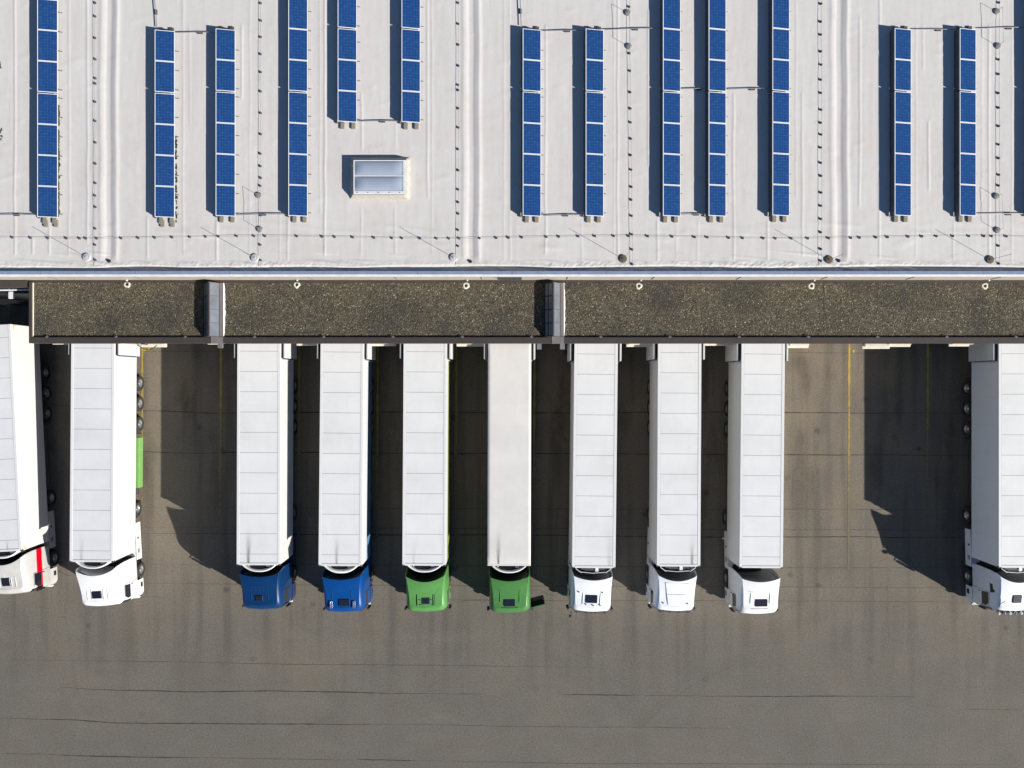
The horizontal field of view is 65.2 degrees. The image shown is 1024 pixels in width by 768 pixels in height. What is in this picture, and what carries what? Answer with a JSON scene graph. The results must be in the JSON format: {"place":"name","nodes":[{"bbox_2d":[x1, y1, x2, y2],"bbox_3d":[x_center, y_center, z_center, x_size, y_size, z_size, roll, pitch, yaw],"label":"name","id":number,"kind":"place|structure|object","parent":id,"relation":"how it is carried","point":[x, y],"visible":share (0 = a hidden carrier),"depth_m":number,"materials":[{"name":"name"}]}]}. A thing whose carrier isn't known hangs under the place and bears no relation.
{"place":"outdoors","nodes":[
{"label":"outdoors","id":0,"kind":"place"},
{"bbox_2d":[0,306,1023,767],"bbox_3d":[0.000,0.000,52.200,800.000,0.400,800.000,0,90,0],"label":"ground","id":1,"kind":"structure","parent":0,"point":[876,624],"depth_m":52.00,"materials":[{"name":"concrete"}]},
{"bbox_2d":[0,324,58,593],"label":"articulated lorry","id":2,"kind":"object","parent":1,"relation":"on","point":[29,559],"visible":1,"depth_m":48.78,"materials":[{"name":"white metal"}]},
{"bbox_2d":[68,344,144,605],"bbox_3d":[-25.201,5.441,49.990,3.084,4.020,16.761,0,90,0],"label":"articulated lorry","id":3,"kind":"object","parent":1,"relation":"on","point":[106,454],"visible":0.98,"depth_m":48.00,"materials":[{"name":"white metal"}]},
{"bbox_2d":[234,344,297,609],"bbox_3d":[-15.204,5.610,49.990,3.084,4.020,16.720,0,90,0],"label":"articulated lorry","id":4,"kind":"object","parent":1,"relation":"on","point":[267,387],"visible":0.99,"depth_m":48.00,"materials":[{"name":"white metal"}]},
{"bbox_2d":[317,344,375,611],"bbox_3d":[-10.253,5.725,49.990,3.098,4.020,16.850,1,90,0],"label":"articulated lorry","id":5,"kind":"object","parent":1,"relation":"on","point":[345,460],"visible":1,"depth_m":48.00,"materials":[{"name":"white metal"}]},
{"bbox_2d":[400,344,453,611],"bbox_3d":[-5.249,5.703,49.990,3.084,4.020,16.846,0,90,0],"label":"articulated lorry","id":6,"kind":"object","parent":1,"relation":"on","point":[426,460],"visible":0.98,"depth_m":48.00,"materials":[{"name":"white metal"}]},
{"bbox_2d":[17,404,966,760],"bbox_3d":[0.000,12.822,51.996,66.561,0.001,23.356,0,90,0],"label":"pavement crack","id":7,"kind":"object","parent":1,"relation":"on","point":[485,534],"visible":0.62,"depth_m":52.00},
{"bbox_2d":[6,351,1014,764],"bbox_3d":[0.000,11.303,51.996,66.560,0.001,26.914,0,90,0],"label":"pavement joint","id":8,"kind":"object","parent":1,"relation":"on","point":[558,593],"visible":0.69,"depth_m":52.00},
{"bbox_2d":[0,0,1023,349],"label":"warehouse","id":9,"kind":"structure","parent":1,"relation":"on","point":[386,182],"depth_m":42.70,"materials":[{"name":"plastic"}]},
{"bbox_2d":[0,214,36,215],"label":"cable conduit","id":10,"kind":"object","parent":9,"relation":"on","point":[18,214],"visible":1,"depth_m":42.58,"materials":[{"name":"metal"}]},
{"bbox_2d":[37,0,62,226],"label":"solar panel row","id":11,"kind":"object","parent":9,"relation":"on","point":[47,81],"visible":1,"depth_m":42.37,"materials":[{"name":"blue glass"}]},
{"bbox_2d":[67,251,90,260],"bbox_3d":[-22.690,-6.760,41.775,0.440,1.850,0.440,0,90,0],"label":"lightning rod","id":12,"kind":"object","parent":9,"relation":"on","point":[86,256],"visible":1,"depth_m":42.62,"materials":[{"name":"concrete"}]},
{"bbox_2d":[0,64,177,222],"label":"moss","id":13,"kind":"object","parent":9,"relation":"on","point":[176,181],"visible":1,"depth_m":42.68,"materials":[{"name":"green plant"}]},
{"bbox_2d":[94,1,96,260],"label":"lightning conductor","id":14,"kind":"object","parent":9,"relation":"on","point":[95,142],"visible":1,"depth_m":42.60,"materials":[{"name":"metal"}]},
{"bbox_2d":[155,28,178,226],"bbox_3d":[-18.383,-13.667,42.484,1.250,0.433,10.613,0,90,0],"label":"solar panel row","id":15,"kind":"object","parent":9,"relation":"on","point":[165,136],"visible":1,"depth_m":42.38,"materials":[{"name":"blue glass"}]},
{"bbox_2d":[175,31,215,33],"bbox_3d":[-16.635,-18.724,42.639,2.600,0.122,0.102,0,90,0],"label":"cable conduit","id":16,"kind":"object","parent":9,"relation":"on","point":[199,32],"visible":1,"depth_m":42.59,"materials":[{"name":"metal"}]},
{"bbox_2d":[215,27,238,222],"bbox_3d":[-15.163,-13.823,42.484,1.250,0.433,10.427,0,90,0],"label":"solar panel row","id":17,"kind":"object","parent":9,"relation":"on","point":[225,117],"visible":1,"depth_m":42.37,"materials":[{"name":"blue glass"}]},
{"bbox_2d":[246,253,258,261],"bbox_3d":[-13.712,-6.728,41.775,0.440,1.850,0.440,0,90,0],"label":"lightning rod","id":18,"kind":"object","parent":9,"relation":"on","point":[254,257],"visible":1,"depth_m":42.62,"materials":[{"name":"concrete"}]},
{"bbox_2d":[236,213,275,215],"bbox_3d":[-13.260,-9.032,42.639,2.876,0.122,0.102,0,90,0],"label":"cable conduit","id":19,"kind":"object","parent":9,"relation":"on","point":[263,214],"visible":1,"depth_m":42.59,"materials":[{"name":"metal"}]},
{"bbox_2d":[255,192,261,226],"bbox_3d":[-13.520,-9.243,42.422,0.340,0.557,1.985,0,90,0],"label":"rod stand","id":20,"kind":"object","parent":9,"relation":"on","point":[258,195],"visible":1,"depth_m":42.61,"materials":[{"name":"concrete"}]},
{"bbox_2d":[256,226,262,231],"bbox_3d":[-13.456,-8.253,42.425,0.340,0.550,0.340,0,90,0],"label":"rod stand","id":21,"kind":"object","parent":9,"relation":"on","point":[259,228],"visible":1,"depth_m":42.61,"materials":[{"name":"concrete"}]},
{"bbox_2d":[259,0,261,264],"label":"lightning conductor","id":22,"kind":"object","parent":9,"relation":"on","point":[260,113],"visible":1,"depth_m":42.60,"materials":[{"name":"metal"}]},
{"bbox_2d":[288,0,310,222],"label":"solar panel row","id":23,"kind":"object","parent":9,"relation":"on","point":[298,116],"visible":1,"depth_m":42.38,"materials":[{"name":"blue glass"}]},
{"bbox_2d":[337,0,359,128],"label":"solar panel row","id":24,"kind":"object","parent":9,"relation":"on","point":[347,66],"visible":1,"depth_m":42.37,"materials":[{"name":"blue glass"}]},
{"bbox_2d":[358,120,393,122],"bbox_3d":[-6.912,-13.995,42.639,2.536,0.122,0.102,0,90,0],"label":"cable conduit","id":25,"kind":"object","parent":9,"relation":"on","point":[382,121],"visible":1,"depth_m":42.58,"materials":[{"name":"metal"}]},
{"bbox_2d":[400,0,423,129],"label":"solar panel row","id":26,"kind":"object","parent":9,"relation":"on","point":[410,68],"visible":1,"depth_m":42.38,"materials":[{"name":"blue glass"}]},
{"bbox_2d":[450,252,457,261],"bbox_3d":[-3.114,-6.745,41.775,0.440,1.850,0.440,0,90,0],"label":"lightning rod","id":27,"kind":"object","parent":9,"relation":"on","point":[453,257],"visible":1,"depth_m":42.62,"materials":[{"name":"concrete"}]},
{"bbox_2d":[457,1,459,246],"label":"lightning conductor","id":28,"kind":"object","parent":9,"relation":"on","point":[458,127],"visible":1,"depth_m":42.61,"materials":[{"name":"metal"}]},
{"bbox_2d":[519,0,521,25],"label":"cable conduit","id":29,"kind":"object","parent":9,"relation":"on","point":[520,11],"visible":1,"depth_m":42.59,"materials":[{"name":"metal"}]},
{"bbox_2d":[520,27,543,222],"bbox_3d":[1.066,-13.823,42.484,1.250,0.433,10.427,0,90,0],"label":"solar panel row","id":30,"kind":"object","parent":9,"relation":"on","point":[531,116],"visible":1,"depth_m":42.38,"materials":[{"name":"blue glass"}]},
{"bbox_2d":[543,214,583,215],"bbox_3d":[2.843,-8.990,42.639,2.408,0.122,0.102,0,90,0],"label":"cable conduit","id":31,"kind":"object","parent":9,"relation":"on","point":[564,214],"visible":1,"depth_m":42.58,"materials":[{"name":"metal"}]},
{"bbox_2d":[543,30,584,31],"bbox_3d":[2.950,-18.820,42.639,2.621,0.122,0.102,0,90,0],"label":"cable conduit","id":32,"kind":"object","parent":9,"relation":"on","point":[564,30],"visible":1,"depth_m":42.59,"materials":[{"name":"metal"}]},
{"bbox_2d":[583,27,605,222],"bbox_3d":[4.393,-13.823,42.484,1.250,0.433,10.427,0,90,0],"label":"solar panel row","id":33,"kind":"object","parent":9,"relation":"on","point":[594,116],"visible":1,"depth_m":42.38,"materials":[{"name":"blue glass"}]},
{"bbox_2d":[619,253,627,262],"bbox_3d":[5.922,-6.681,41.775,0.440,1.850,0.440,0,90,0],"label":"lightning rod","id":34,"kind":"object","parent":9,"relation":"on","point":[622,258],"visible":1,"depth_m":42.62,"materials":[{"name":"concrete"}]},
{"bbox_2d":[624,9,630,28],"bbox_3d":[6.163,-18.999,42.422,0.340,0.557,1.964,0,90,0],"label":"rod stand","id":35,"kind":"object","parent":9,"relation":"on","point":[626,12],"visible":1,"depth_m":42.61,"materials":[{"name":"concrete"}]},
{"bbox_2d":[625,43,631,49],"bbox_3d":[6.227,-18.020,42.425,0.340,0.550,0.340,0,90,0],"label":"rod stand","id":36,"kind":"object","parent":9,"relation":"on","point":[628,46],"visible":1,"depth_m":42.61,"materials":[{"name":"concrete"}]},
{"bbox_2d":[605,28,655,29],"bbox_3d":[6.571,-18.915,42.639,3.260,0.122,0.103,0,90,0],"label":"cable conduit","id":37,"kind":"object","parent":9,"relation":"on","point":[631,28],"visible":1,"depth_m":42.59,"materials":[{"name":"metal"}]},
{"bbox_2d":[628,0,633,266],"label":"lightning conductor","id":38,"kind":"object","parent":9,"relation":"on","point":[631,169],"visible":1,"depth_m":42.60,"materials":[{"name":"metal"}]},
{"bbox_2d":[659,0,682,222],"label":"solar panel row","id":39,"kind":"object","parent":9,"relation":"on","point":[670,105],"visible":1,"depth_m":42.38,"materials":[{"name":"blue glass"}]},
{"bbox_2d":[681,88,705,89],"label":"cable conduit","id":40,"kind":"object","parent":9,"relation":"on","point":[694,88],"visible":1,"depth_m":42.58,"materials":[{"name":"metal"}]},
{"bbox_2d":[705,0,727,222],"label":"solar panel row","id":41,"kind":"object","parent":9,"relation":"on","point":[715,106],"visible":1,"depth_m":42.38,"materials":[{"name":"blue glass"}]},
{"bbox_2d":[727,88,769,89],"bbox_3d":[12.812,-15.720,42.639,2.706,0.122,0.102,0,90,0],"label":"cable conduit","id":42,"kind":"object","parent":9,"relation":"on","point":[750,88],"visible":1,"depth_m":42.59,"materials":[{"name":"metal"}]},
{"bbox_2d":[768,0,790,221],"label":"solar panel row","id":43,"kind":"object","parent":9,"relation":"on","point":[779,102],"visible":1,"depth_m":42.38,"materials":[{"name":"blue glass"}]},
{"bbox_2d":[820,2,822,266],"bbox_3d":[16.484,-13.660,42.647,0.154,0.107,14.875,0,90,0],"label":"lightning conductor","id":44,"kind":"object","parent":9,"relation":"on","point":[821,109],"visible":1,"depth_m":42.60,"materials":[{"name":"metal"}]},
{"bbox_2d":[825,254,842,263],"bbox_3d":[16.911,-6.632,41.775,0.440,1.850,0.440,0,90,0],"label":"lightning rod","id":45,"kind":"object","parent":9,"relation":"on","point":[828,259],"visible":1,"depth_m":42.62,"materials":[{"name":"concrete"}]},
{"bbox_2d":[889,26,911,221],"bbox_3d":[20.722,-13.845,42.484,1.250,0.433,10.427,0,90,0],"label":"solar panel row","id":46,"kind":"object","parent":9,"relation":"on","point":[900,113],"visible":1,"depth_m":42.38,"materials":[{"name":"blue glass"}]},
{"bbox_2d":[914,29,957,30],"bbox_3d":[22.738,-18.873,42.639,2.663,0.122,0.102,0,90,0],"label":"cable conduit","id":47,"kind":"object","parent":9,"relation":"on","point":[936,29],"visible":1,"depth_m":42.60,"materials":[{"name":"metal"}]},
{"bbox_2d":[953,26,976,221],"bbox_3d":[24.161,-13.845,42.484,1.250,0.433,10.427,0,90,0],"label":"solar panel row","id":48,"kind":"object","parent":9,"relation":"on","point":[965,135],"visible":1,"depth_m":42.39,"materials":[{"name":"blue glass"}]},
{"bbox_2d":[993,193,1002,213],"bbox_3d":[25.825,-9.200,42.422,0.340,0.557,1.985,0,90,0],"label":"rod stand","id":49,"kind":"object","parent":9,"relation":"on","point":[995,195],"visible":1,"depth_m":42.61,"materials":[{"name":"concrete"}]},
{"bbox_2d":[997,0,999,266],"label":"lightning conductor","id":50,"kind":"object","parent":9,"relation":"on","point":[998,107],"visible":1,"depth_m":42.60,"materials":[{"name":"metal"}]},
{"bbox_2d":[993,7,1003,39],"bbox_3d":[25.846,-19.042,42.422,0.340,0.557,2.006,0,90,0],"label":"rod stand","id":51,"kind":"object","parent":9,"relation":"on","point":[995,11],"visible":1,"depth_m":42.61,"materials":[{"name":"concrete"}]},
{"bbox_2d":[994,227,1002,232],"bbox_3d":[25.889,-8.210,42.425,0.340,0.550,0.340,0,90,0],"label":"rod stand","id":52,"kind":"object","parent":9,"relation":"on","point":[997,229],"visible":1,"depth_m":42.62,"materials":[{"name":"concrete"}]},
{"bbox_2d":[986,254,1010,263],"bbox_3d":[25.494,-6.632,41.775,0.440,1.850,0.440,0,90,0],"label":"lightning rod","id":53,"kind":"object","parent":9,"relation":"on","point":[989,259],"visible":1,"depth_m":42.62,"materials":[{"name":"concrete"}]},
{"bbox_2d":[979,27,1023,28],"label":"cable conduit","id":54,"kind":"object","parent":9,"relation":"on","point":[1003,27],"visible":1,"depth_m":42.59,"materials":[{"name":"metal"}]},
{"bbox_2d":[983,213,1023,214],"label":"cable conduit","id":55,"kind":"object","parent":9,"relation":"on","point":[1004,213],"visible":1,"depth_m":42.58,"materials":[{"name":"metal"}]},
{"bbox_2d":[484,344,544,612],"bbox_3d":[0.179,5.751,49.998,3.774,4.005,16.859,0,90,0],"label":"articulated lorry","id":56,"kind":"object","parent":1,"relation":"on","point":[509,478],"visible":1,"depth_m":47.99,"materials":[{"name":"metal"}]},
{"bbox_2d":[140,344,928,568],"bbox_3d":[1.472,4.525,51.992,51.275,0.007,14.951,0,90,0],"label":"bay marking","id":57,"kind":"object","parent":1,"relation":"on","point":[534,423],"visible":0.62,"depth_m":51.99,"materials":[{"name":"yellow paint"}]},
{"bbox_2d":[566,344,621,616],"bbox_3d":[4.957,5.870,49.990,3.084,4.020,16.899,1,90,0],"label":"articulated lorry","id":58,"kind":"object","parent":1,"relation":"on","point":[593,468],"visible":1,"depth_m":48.00,"materials":[{"name":"white metal"}]},
{"bbox_2d":[645,344,704,612],"bbox_3d":[10.017,5.716,49.990,3.084,4.020,16.773,0,90,0],"label":"articulated lorry","id":59,"kind":"object","parent":1,"relation":"on","point":[674,469],"visible":0.97,"depth_m":48.00,"materials":[{"name":"white metal"}]},
{"bbox_2d":[723,344,787,613],"bbox_3d":[14.992,5.843,49.990,3.084,4.020,16.846,1,90,0],"label":"articulated lorry","id":60,"kind":"object","parent":1,"relation":"on","point":[754,388],"visible":0.99,"depth_m":48.00,"materials":[{"name":"white metal"}]},
{"bbox_2d":[962,344,1023,614],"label":"articulated lorry","id":61,"kind":"object","parent":1,"relation":"on","point":[993,575],"visible":1,"depth_m":48.48,"materials":[{"name":"white metal"}]},
{"bbox_2d":[9,235,1018,239],"bbox_3d":[0.213,-7.821,42.647,57.537,0.107,0.269,0,90,0],"label":"lightning conductor","id":62,"kind":"object","parent":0,"point":[436,238],"visible":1,"depth_m":42.61,"materials":[{"name":"metal"}]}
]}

